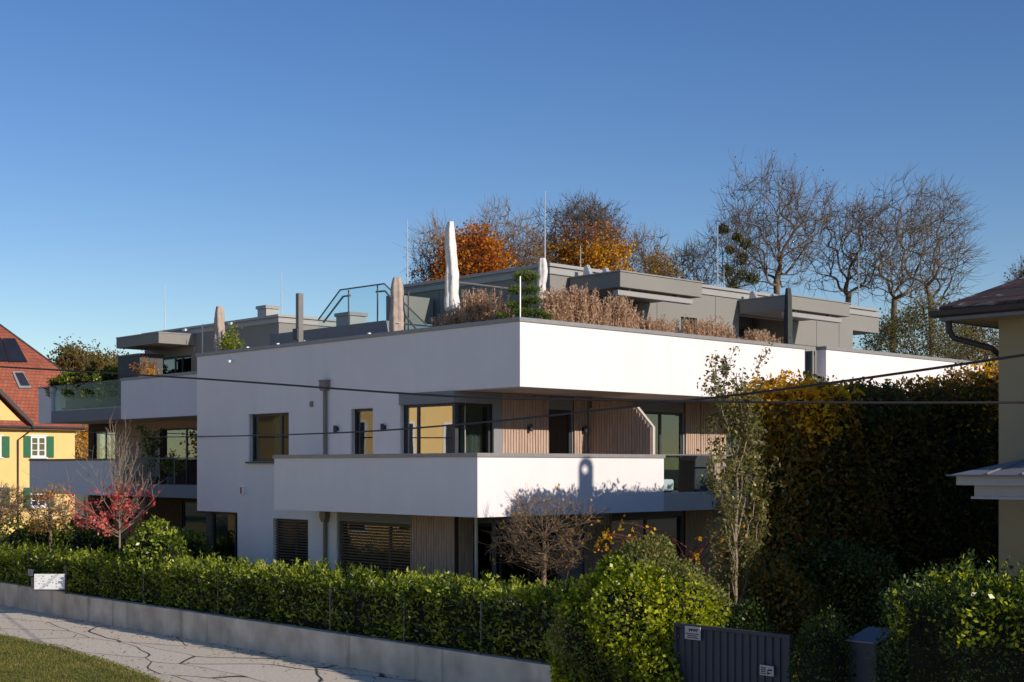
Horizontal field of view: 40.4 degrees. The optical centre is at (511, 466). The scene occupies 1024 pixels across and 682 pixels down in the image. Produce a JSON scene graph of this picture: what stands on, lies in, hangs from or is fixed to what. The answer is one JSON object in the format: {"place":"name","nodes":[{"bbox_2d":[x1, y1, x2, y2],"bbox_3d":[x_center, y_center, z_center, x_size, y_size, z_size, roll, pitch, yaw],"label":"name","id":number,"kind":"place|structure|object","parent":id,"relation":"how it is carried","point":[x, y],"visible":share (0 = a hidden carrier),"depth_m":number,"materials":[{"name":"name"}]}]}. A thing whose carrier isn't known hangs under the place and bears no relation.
{"place":"outdoors","nodes":[
{"label":"outdoors","id":0,"kind":"place"},
{"bbox_2d":[0,633,163,681],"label":"grass verge","id":1,"kind":"object","parent":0,"point":[56,654],"depth_m":29.80,"materials":[{"name":"green plant"}]},
{"bbox_2d":[0,605,427,681],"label":"path","id":2,"kind":"structure","parent":0,"point":[154,652],"depth_m":32.26,"materials":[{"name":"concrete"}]},
{"bbox_2d":[0,616,424,681],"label":"fallen leaves","id":3,"kind":"object","parent":2,"relation":"on","point":[174,640],"visible":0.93,"depth_m":33.40,"materials":[{"name":"plant"}]},
{"bbox_2d":[674,623,792,681],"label":"steel gate","id":4,"kind":"structure","parent":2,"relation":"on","point":[713,654],"depth_m":22.73,"materials":[{"name":"grey metal"}]},
{"bbox_2d":[846,627,897,681],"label":"letterbox cabinet","id":5,"kind":"object","parent":2,"relation":"on","point":[862,641],"visible":0.62,"depth_m":21.07,"materials":[{"name":"grey metal"}]},
{"bbox_2d":[0,515,765,662],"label":"garden ground","id":6,"kind":"structure","parent":0,"point":[358,633],"depth_m":33.24,"materials":[{"name":"soil"}]},
{"bbox_2d":[0,481,30,525],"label":"ball tree","id":7,"kind":"object","parent":6,"relation":"on","point":[7,503],"visible":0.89,"depth_m":47.39,"materials":[{"name":"beige plant"}]},
{"bbox_2d":[0,516,84,569],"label":"garden shrub","id":8,"kind":"object","parent":6,"relation":"on","point":[18,535],"visible":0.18,"depth_m":45.21,"materials":[{"name":"green plant"}]},
{"bbox_2d":[16,480,81,549],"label":"ball tree","id":9,"kind":"object","parent":6,"relation":"on","point":[51,521],"visible":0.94,"depth_m":44.31,"materials":[{"name":"orange plant"}]},
{"bbox_2d":[44,333,100,373],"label":"autumn tree","id":10,"kind":"object","parent":6,"relation":"on","point":[74,361],"visible":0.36,"depth_m":94.38,"materials":[{"name":"orange plant"}]},
{"bbox_2d":[58,339,117,516],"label":"autumn tree","id":11,"kind":"object","parent":6,"relation":"on","point":[101,364],"visible":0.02,"depth_m":97.98,"materials":[{"name":"brown plant"}]},
{"bbox_2d":[48,516,133,563],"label":"garden shrub","id":12,"kind":"object","parent":6,"relation":"on","point":[83,539],"visible":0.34,"depth_m":44.42,"materials":[{"name":"green plant"}]},
{"bbox_2d":[75,424,108,527],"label":"tree","id":13,"kind":"object","parent":6,"relation":"on","point":[79,454],"visible":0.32,"depth_m":85.58,"materials":[{"name":"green plant"}]},
{"bbox_2d":[23,408,170,553],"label":"young tree","id":14,"kind":"object","parent":6,"relation":"on","point":[116,501],"visible":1,"depth_m":40.89,"materials":[{"name":"red plant"}]},
{"bbox_2d":[81,339,117,456],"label":"autumn tree","id":15,"kind":"object","parent":6,"relation":"on","point":[108,359],"visible":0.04,"depth_m":100.80,"materials":[{"name":"brown plant"}]},
{"bbox_2d":[121,514,180,605],"bbox_3d":[-9.944,2.646,38.489,1.828,2.684,1.877,0,0,-43],"label":"laurel shrub","id":16,"kind":"object","parent":6,"relation":"on","point":[143,542],"visible":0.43,"depth_m":38.18,"materials":[{"name":"green plant"}]},
{"bbox_2d":[145,528,192,607],"bbox_3d":[-9.367,2.835,38.000,1.463,2.294,1.555,0,0,-43],"label":"laurel shrub","id":17,"kind":"object","parent":6,"relation":"on","point":[168,548],"visible":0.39,"depth_m":37.75,"materials":[{"name":"green plant"}]},
{"bbox_2d":[161,526,217,575],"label":"garden shrub","id":18,"kind":"object","parent":6,"relation":"on","point":[195,546],"visible":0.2,"depth_m":40.77,"materials":[{"name":"green plant"}]},
{"bbox_2d":[0,540,587,662],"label":"laurel hedge","id":19,"kind":"object","parent":6,"relation":"on","point":[436,612],"visible":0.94,"depth_m":31.45,"materials":[{"name":"green plant"}]},
{"bbox_2d":[399,207,456,283],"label":"bare tree","id":20,"kind":"object","parent":6,"relation":"on","point":[423,254],"visible":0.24,"depth_m":65.56,"materials":[{"name":"orange plant"}]},
{"bbox_2d":[417,215,525,280],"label":"beech tree","id":21,"kind":"object","parent":6,"relation":"on","point":[476,253],"visible":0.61,"depth_m":63.20,"materials":[{"name":"orange plant"}]},
{"bbox_2d":[28,191,984,605],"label":"apartment building","id":22,"kind":"structure","parent":6,"relation":"on","point":[408,499],"depth_m":36.96,"materials":[{"name":"white paint"}]},
{"bbox_2d":[43,374,74,409],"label":"potted shrub","id":23,"kind":"object","parent":22,"relation":"on","point":[53,382],"visible":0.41,"depth_m":58.48,"materials":[{"name":"green plant"}]},
{"bbox_2d":[58,368,82,409],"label":"potted shrub","id":24,"kind":"object","parent":22,"relation":"on","point":[72,390],"visible":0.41,"depth_m":57.62,"materials":[{"name":"green plant"}]},
{"bbox_2d":[66,396,120,408],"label":"planter trough","id":25,"kind":"object","parent":22,"relation":"on","point":[115,401],"visible":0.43,"depth_m":56.40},
{"bbox_2d":[65,360,111,408],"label":"potted shrub","id":26,"kind":"object","parent":25,"relation":"in","point":[83,377],"visible":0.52,"depth_m":56.70,"materials":[{"name":"green plant"}]},
{"bbox_2d":[79,364,117,407],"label":"potted shrub","id":27,"kind":"object","parent":25,"relation":"in","point":[105,389],"visible":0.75,"depth_m":55.77,"materials":[{"name":"green plant"}]},
{"bbox_2d":[95,431,114,458],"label":"wing window","id":28,"kind":"structure","parent":22,"relation":"in","point":[106,452],"depth_m":59.66,"materials":[{"name":"glass"}]},
{"bbox_2d":[116,353,163,395],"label":"glass railing","id":29,"kind":"object","parent":22,"relation":"on","point":[124,361],"visible":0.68,"depth_m":54.41,"materials":[{"name":"glass"}]},
{"bbox_2d":[129,350,157,376],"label":"potted shrub","id":30,"kind":"object","parent":22,"relation":"on","point":[142,364],"visible":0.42,"depth_m":53.82,"materials":[{"name":"orange plant"}]},
{"bbox_2d":[135,424,162,483],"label":"potted shrub","id":31,"kind":"object","parent":22,"relation":"on","point":[150,452],"visible":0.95,"depth_m":52.66,"materials":[{"name":"green plant"}]},
{"bbox_2d":[158,449,185,484],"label":"potted shrub","id":32,"kind":"object","parent":22,"relation":"on","point":[169,463],"visible":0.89,"depth_m":51.74,"materials":[{"name":"green plant"}]},
{"bbox_2d":[163,355,190,372],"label":"penthouse window","id":33,"kind":"structure","parent":22,"relation":"in","point":[182,357],"depth_m":55.35,"materials":[{"name":"metal"}]},
{"bbox_2d":[164,428,196,484],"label":"wing window","id":34,"kind":"structure","parent":22,"relation":"in","point":[186,429],"depth_m":54.74,"materials":[{"name":"metal"}]},
{"bbox_2d":[213,306,225,351],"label":"parasol","id":35,"kind":"object","parent":22,"relation":"on","point":[219,325],"visible":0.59,"depth_m":41.90,"materials":[{"name":"beige fabric"}]},
{"bbox_2d":[213,511,236,560],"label":"window","id":36,"kind":"structure","parent":22,"relation":"in","point":[235,513],"depth_m":40.98,"materials":[{"name":"metal"}]},
{"bbox_2d":[218,321,245,349],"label":"potted conifer","id":37,"kind":"object","parent":22,"relation":"on","point":[227,342],"visible":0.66,"depth_m":41.50,"materials":[{"name":"green plant"}]},
{"bbox_2d":[245,413,288,462],"bbox_3d":[-6.714,-0.780,39.228,0.552,1.410,2.120,0,0,-43],"label":"window","id":38,"kind":"structure","parent":22,"relation":"in","point":[278,417],"depth_m":39.50,"materials":[{"name":"metal"}]},
{"bbox_2d":[276,518,307,570],"bbox_3d":[-6.011,2.659,38.389,0.145,2.403,1.700,0,0,-43],"label":"window","id":39,"kind":"structure","parent":22,"relation":"in","point":[292,534],"depth_m":38.43,"materials":[{"name":"metal"}]},
{"bbox_2d":[352,408,372,453],"bbox_3d":[-3.801,-0.365,36.023,0.170,2.250,0.960,0,0,-43],"label":"window","id":40,"kind":"structure","parent":22,"relation":"in","point":[369,409],"depth_m":36.32,"materials":[{"name":"metal"}]},
{"bbox_2d":[341,521,409,592],"bbox_3d":[-3.456,2.655,35.703,0.145,2.410,3.000,0,0,-43],"label":"window","id":41,"kind":"structure","parent":22,"relation":"in","point":[385,546],"depth_m":35.67,"materials":[{"name":"metal"}]},
{"bbox_2d":[389,277,405,331],"bbox_3d":[-2.950,-3.589,35.664,0.700,2.498,0.700,0,0,-43],"label":"parasol","id":42,"kind":"object","parent":22,"relation":"on","point":[397,316],"visible":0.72,"depth_m":35.53,"materials":[{"name":"beige fabric"}]},
{"bbox_2d":[401,403,464,453],"bbox_3d":[-1.931,-0.383,34.217,2.025,2.285,0.364,0,0,44],"label":"corner window","id":43,"kind":"structure","parent":22,"relation":"in","point":[435,439],"depth_m":34.13,"materials":[{"name":"glass"}]},
{"bbox_2d":[444,221,459,322],"bbox_3d":[-1.519,-4.235,34.871,0.700,3.789,0.700,0,0,-43],"label":"parasol","id":44,"kind":"object","parent":22,"relation":"on","point":[451,300],"visible":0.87,"depth_m":34.76,"materials":[{"name":"white fabric"}]},
{"bbox_2d":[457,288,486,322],"bbox_3d":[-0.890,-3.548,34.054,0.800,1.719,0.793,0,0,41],"label":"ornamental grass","id":45,"kind":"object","parent":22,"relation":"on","point":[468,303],"depth_m":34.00,"materials":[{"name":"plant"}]},
{"bbox_2d":[458,403,489,452],"bbox_3d":[-1.059,-0.382,33.946,1.140,2.285,0.334,0,0,-43],"label":"corner window","id":46,"kind":"structure","parent":22,"relation":"in","point":[473,412],"depth_m":34.19,"materials":[{"name":"glass"}]},
{"bbox_2d":[459,288,496,322],"bbox_3d":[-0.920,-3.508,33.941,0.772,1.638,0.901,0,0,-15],"label":"ornamental grass","id":47,"kind":"object","parent":22,"relation":"on","point":[464,314],"depth_m":33.81,"materials":[{"name":"plant"}]},
{"bbox_2d":[487,287,514,319],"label":"ornamental grass","id":48,"kind":"object","parent":22,"relation":"on","point":[501,307],"depth_m":33.15,"materials":[{"name":"plant"}]},
{"bbox_2d":[473,521,556,605],"bbox_3d":[0.059,2.630,34.829,2.960,2.460,0.070,0,0,-43],"label":"terrace door","id":49,"kind":"structure","parent":22,"relation":"in","point":[499,559],"depth_m":34.61,"materials":[{"name":"metal"}]},
{"bbox_2d":[496,269,552,319],"bbox_3d":[0.294,-3.487,32.591,1.325,2.303,0.683,0,0,-19],"label":"cloud pruned pine","id":50,"kind":"object","parent":22,"relation":"on","point":[527,276],"visible":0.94,"depth_m":32.50,"materials":[{"name":"green plant"}]},
{"bbox_2d":[537,258,549,308],"bbox_3d":[0.793,-3.755,34.600,0.700,2.830,0.700,0,0,-43],"label":"parasol","id":51,"kind":"object","parent":22,"relation":"on","point":[543,270],"visible":0.43,"depth_m":34.52,"materials":[{"name":"white fabric"}]},
{"bbox_2d":[80,354,1023,436],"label":"overhead cable","id":52,"kind":"object","parent":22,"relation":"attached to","point":[857,379],"visible":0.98,"depth_m":19.96,"materials":[{"name":"black rubber"}]},
{"bbox_2d":[539,284,572,321],"bbox_3d":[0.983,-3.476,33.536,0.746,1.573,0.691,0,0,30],"label":"ornamental grass","id":53,"kind":"object","parent":22,"relation":"on","point":[553,308],"depth_m":33.44,"materials":[{"name":"plant"}]},
{"bbox_2d":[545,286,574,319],"bbox_3d":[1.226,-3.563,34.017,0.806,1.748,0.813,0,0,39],"label":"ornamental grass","id":54,"kind":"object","parent":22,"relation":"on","point":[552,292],"depth_m":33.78,"materials":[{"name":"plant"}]},
{"bbox_2d":[549,409,570,453],"bbox_3d":[1.195,-0.345,35.848,0.860,2.210,0.070,0,0,-43],"label":"balcony door","id":55,"kind":"structure","parent":22,"relation":"in","point":[555,411],"depth_m":36.09,"materials":[{"name":"metal"}]},
{"bbox_2d":[561,282,590,323],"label":"ornamental grass","id":56,"kind":"object","parent":22,"relation":"on","point":[579,316],"depth_m":33.80,"materials":[{"name":"plant"}]},
{"bbox_2d":[571,286,614,325],"bbox_3d":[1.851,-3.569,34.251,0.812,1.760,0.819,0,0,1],"label":"ornamental grass","id":57,"kind":"object","parent":22,"relation":"on","point":[594,307],"depth_m":34.01,"materials":[{"name":"plant"}]},
{"bbox_2d":[600,298,632,327],"bbox_3d":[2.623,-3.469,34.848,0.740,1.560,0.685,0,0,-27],"label":"ornamental grass","id":58,"kind":"object","parent":22,"relation":"on","point":[620,318],"depth_m":34.75,"materials":[{"name":"plant"}]},
{"bbox_2d":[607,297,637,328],"bbox_3d":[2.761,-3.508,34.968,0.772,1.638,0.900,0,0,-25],"label":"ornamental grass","id":59,"kind":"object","parent":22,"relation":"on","point":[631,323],"depth_m":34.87,"materials":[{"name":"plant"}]},
{"bbox_2d":[611,295,640,328],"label":"ornamental grass","id":60,"kind":"object","parent":22,"relation":"on","point":[635,315],"depth_m":35.17,"materials":[{"name":"plant"}]},
{"bbox_2d":[612,516,679,558],"bbox_3d":[3.653,2.630,38.201,2.900,2.460,0.070,0,0,-43],"label":"terrace door","id":61,"kind":"structure","parent":22,"relation":"in","point":[644,519],"depth_m":38.66,"materials":[{"name":"metal"}]},
{"bbox_2d":[636,312,660,330],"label":"ornamental grass","id":62,"kind":"object","parent":22,"relation":"on","point":[643,326],"depth_m":35.62,"materials":[{"name":"plant"}]},
{"bbox_2d":[643,411,681,491],"bbox_3d":[4.020,-0.370,38.505,2.050,2.260,0.070,0,0,-43],"label":"balcony door","id":63,"kind":"structure","parent":22,"relation":"in","point":[659,414],"depth_m":38.95,"materials":[{"name":"metal"}]},
{"bbox_2d":[674,315,694,333],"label":"ornamental grass","id":64,"kind":"object","parent":22,"relation":"on","point":[686,322],"depth_m":37.01,"materials":[{"name":"plant"}]},
{"bbox_2d":[678,456,714,491],"bbox_3d":[5.026,0.220,37.797,0.897,1.080,0.600,0,0,-43],"label":"glass railing","id":65,"kind":"object","parent":22,"relation":"attached to","point":[692,469],"visible":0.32,"depth_m":37.49,"materials":[{"name":"clear glass"}]},
{"bbox_2d":[687,317,706,334],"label":"ornamental grass","id":66,"kind":"object","parent":22,"relation":"on","point":[702,322],"depth_m":37.06,"materials":[{"name":"plant"}]},
{"bbox_2d":[697,315,716,335],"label":"ornamental grass","id":67,"kind":"object","parent":22,"relation":"on","point":[709,326],"depth_m":37.35,"materials":[{"name":"plant"}]},
{"bbox_2d":[707,316,730,337],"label":"ornamental grass","id":68,"kind":"object","parent":22,"relation":"on","point":[723,334],"depth_m":37.65,"materials":[{"name":"plant"}]},
{"bbox_2d":[784,288,792,343],"bbox_3d":[7.879,-3.708,39.653,0.700,2.736,0.700,0,0,-43],"label":"parasol","id":69,"kind":"object","parent":22,"relation":"on","point":[788,326],"visible":0.59,"depth_m":39.58,"materials":[{"name":"grey fabric"}]},
{"bbox_2d":[472,193,560,268],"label":"bare tree","id":70,"kind":"object","parent":6,"relation":"on","point":[527,251],"visible":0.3,"depth_m":73.20,"materials":[{"name":"brown plant"}]},
{"bbox_2d":[473,483,612,601],"bbox_3d":[0.733,2.108,29.594,2.714,3.509,2.744,0,0,-43],"label":"ball tree","id":71,"kind":"object","parent":6,"relation":"on","point":[520,526],"visible":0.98,"depth_m":29.54,"materials":[{"name":"brown plant"}]},
{"bbox_2d":[524,186,641,271],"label":"golden tree","id":72,"kind":"object","parent":6,"relation":"on","point":[598,253],"visible":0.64,"depth_m":76.71,"materials":[{"name":"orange plant"}]},
{"bbox_2d":[614,218,682,272],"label":"bare tree","id":73,"kind":"object","parent":6,"relation":"on","point":[636,236],"visible":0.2,"depth_m":87.61,"materials":[{"name":"brown plant"}]},
{"bbox_2d":[633,242,688,278],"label":"golden tree","id":74,"kind":"object","parent":6,"relation":"on","point":[656,265],"visible":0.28,"depth_m":79.66,"materials":[{"name":"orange plant"}]},
{"bbox_2d":[662,230,719,284],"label":"bare tree","id":75,"kind":"object","parent":6,"relation":"on","point":[686,255],"visible":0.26,"depth_m":85.75,"materials":[{"name":"brown plant"}]},
{"bbox_2d":[678,197,786,292],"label":"mistletoe tree","id":76,"kind":"object","parent":6,"relation":"on","point":[745,244],"visible":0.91,"depth_m":79.41,"materials":[{"name":"brown plant"}]},
{"bbox_2d":[693,340,785,628],"bbox_3d":[4.156,0.808,25.511,1.562,6.109,1.740,0,0,24],"label":"columnar tree","id":77,"kind":"object","parent":6,"relation":"on","point":[748,428],"visible":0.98,"depth_m":25.54,"materials":[{"name":"green plant"}]},
{"bbox_2d":[709,143,858,294],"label":"bare tree","id":78,"kind":"object","parent":6,"relation":"on","point":[776,284],"visible":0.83,"depth_m":81.21,"materials":[{"name":"brown plant"}]},
{"bbox_2d":[783,178,912,304],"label":"bare tree","id":79,"kind":"object","parent":6,"relation":"on","point":[844,290],"visible":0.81,"depth_m":85.41,"materials":[{"name":"brown plant"}]},
{"bbox_2d":[712,356,998,677],"bbox_3d":[9.590,0.848,31.879,13.810,7.456,2.784,0,0,-43],"label":"hornbeam hedge","id":80,"kind":"object","parent":6,"relation":"on","point":[867,476],"visible":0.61,"depth_m":29.26,"materials":[{"name":"green plant"}]},
{"bbox_2d":[834,161,956,352],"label":"bare tree","id":81,"kind":"object","parent":6,"relation":"on","point":[890,288],"visible":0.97,"depth_m":83.55,"materials":[{"name":"brown plant"}]},
{"bbox_2d":[853,286,990,360],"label":"olive tree","id":82,"kind":"object","parent":6,"relation":"on","point":[887,328],"visible":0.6,"depth_m":74.97,"materials":[{"name":"green plant"}]},
{"bbox_2d":[881,168,991,356],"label":"bare tree","id":83,"kind":"object","parent":6,"relation":"on","point":[943,211],"visible":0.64,"depth_m":87.44,"materials":[{"name":"brown plant"}]},
{"bbox_2d":[942,298,998,374],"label":"autumn tree","id":84,"kind":"object","parent":6,"relation":"on","point":[987,353],"visible":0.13,"depth_m":87.49,"materials":[{"name":"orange plant"}]},
{"bbox_2d":[1004,253,1023,282],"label":"autumn tree","id":85,"kind":"object","parent":6,"relation":"on","point":[1020,271],"visible":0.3,"depth_m":80.08,"materials":[{"name":"grey plant"}]},
{"bbox_2d":[75,494,908,681],"bbox_3d":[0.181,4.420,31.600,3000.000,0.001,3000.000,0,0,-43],"label":"ground","id":86,"kind":"structure","parent":0,"point":[80,498],"depth_m":159.90,"materials":[{"name":"brown soil"}]},
{"bbox_2d":[0,324,85,533],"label":"yellow house","id":87,"kind":"structure","parent":86,"relation":"on","point":[25,435],"depth_m":79.61,"materials":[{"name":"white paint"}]},
{"bbox_2d":[29,435,47,458],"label":"window","id":88,"kind":"structure","parent":87,"relation":"in","point":[32,436],"depth_m":79.96,"materials":[{"name":"white paint"}]},
{"bbox_2d":[0,581,554,681],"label":"retaining wall","id":89,"kind":"structure","parent":86,"relation":"on","point":[423,662],"depth_m":31.96,"materials":[{"name":"concrete"}]},
{"bbox_2d":[31,565,66,593],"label":"notice board","id":90,"kind":"object","parent":89,"relation":"attached to","point":[48,581],"visible":1,"depth_m":40.28,"materials":[{"name":"white paint"}]},
{"bbox_2d":[6,554,544,651],"bbox_3d":[-8.792,3.200,36.205,0.025,1.000,29.000,0,0,-43],"label":"wire fence","id":91,"kind":"object","parent":89,"relation":"on","point":[329,589],"visible":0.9,"depth_m":31.18,"materials":[{"name":"metal"}]},
{"bbox_2d":[543,533,734,681],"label":"ivy shrub","id":92,"kind":"object","parent":86,"relation":"on","point":[624,616],"visible":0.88,"depth_m":24.22,"materials":[{"name":"green plant"}]},
{"bbox_2d":[715,597,775,632],"bbox_3d":[4.233,3.419,25.205,1.304,2.115,1.240,0,0,-7],"label":"foot shrub","id":93,"kind":"object","parent":86,"relation":"on","point":[741,614],"visible":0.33,"depth_m":25.09,"materials":[{"name":"green plant"}]},
{"bbox_2d":[710,548,835,681],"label":"garden shrub","id":94,"kind":"object","parent":86,"relation":"on","point":[798,581],"visible":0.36,"depth_m":25.95,"materials":[{"name":"green plant"}]},
{"bbox_2d":[750,535,918,681],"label":"garden shrub","id":95,"kind":"object","parent":86,"relation":"on","point":[854,557],"visible":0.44,"depth_m":26.55,"materials":[{"name":"green plant"}]},
{"bbox_2d":[867,548,1023,681],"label":"evergreen hedge","id":96,"kind":"object","parent":86,"relation":"on","point":[979,637],"visible":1,"depth_m":19.52,"materials":[{"name":"green plant"}]},
{"bbox_2d":[929,277,1023,580],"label":"ochre house","id":97,"kind":"structure","parent":86,"relation":"on","point":[1000,308],"depth_m":24.75,"materials":[{"name":"yellow"}]},
{"bbox_2d":[0,366,1023,403],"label":"overhead cable","id":98,"kind":"object","parent":97,"relation":"attached to","point":[834,402],"visible":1,"depth_m":19.76,"materials":[{"name":"black rubber"}]},
{"bbox_2d":[0,0,1023,458],"label":"sky","id":99,"kind":"structure","parent":0,"point":[206,151],"materials":[{"name":"blue"}]},
{"bbox_2d":[664,479,673,491],"bbox_3d":[3.699,0.335,36.070,0.750,0.850,0.700,0,0,-43],"label":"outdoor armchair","id":100,"kind":"object","parent":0,"point":[668,484],"visible":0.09,"depth_m":35.94,"materials":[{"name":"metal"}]},
{"bbox_2d":[587,514,773,597],"bbox_3d":[3.341,1.726,27.287,3.824,1.624,3.675,0,0,-6],"label":"red stemmed shrub","id":101,"kind":"object","parent":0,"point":[694,554],"visible":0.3,"depth_m":26.86,"materials":[{"name":"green plant"}]},
{"bbox_2d":[786,605,857,681],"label":"clipped bush","id":102,"kind":"object","parent":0,"point":[821,653],"visible":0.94,"depth_m":21.17,"materials":[{"name":"green plant"}]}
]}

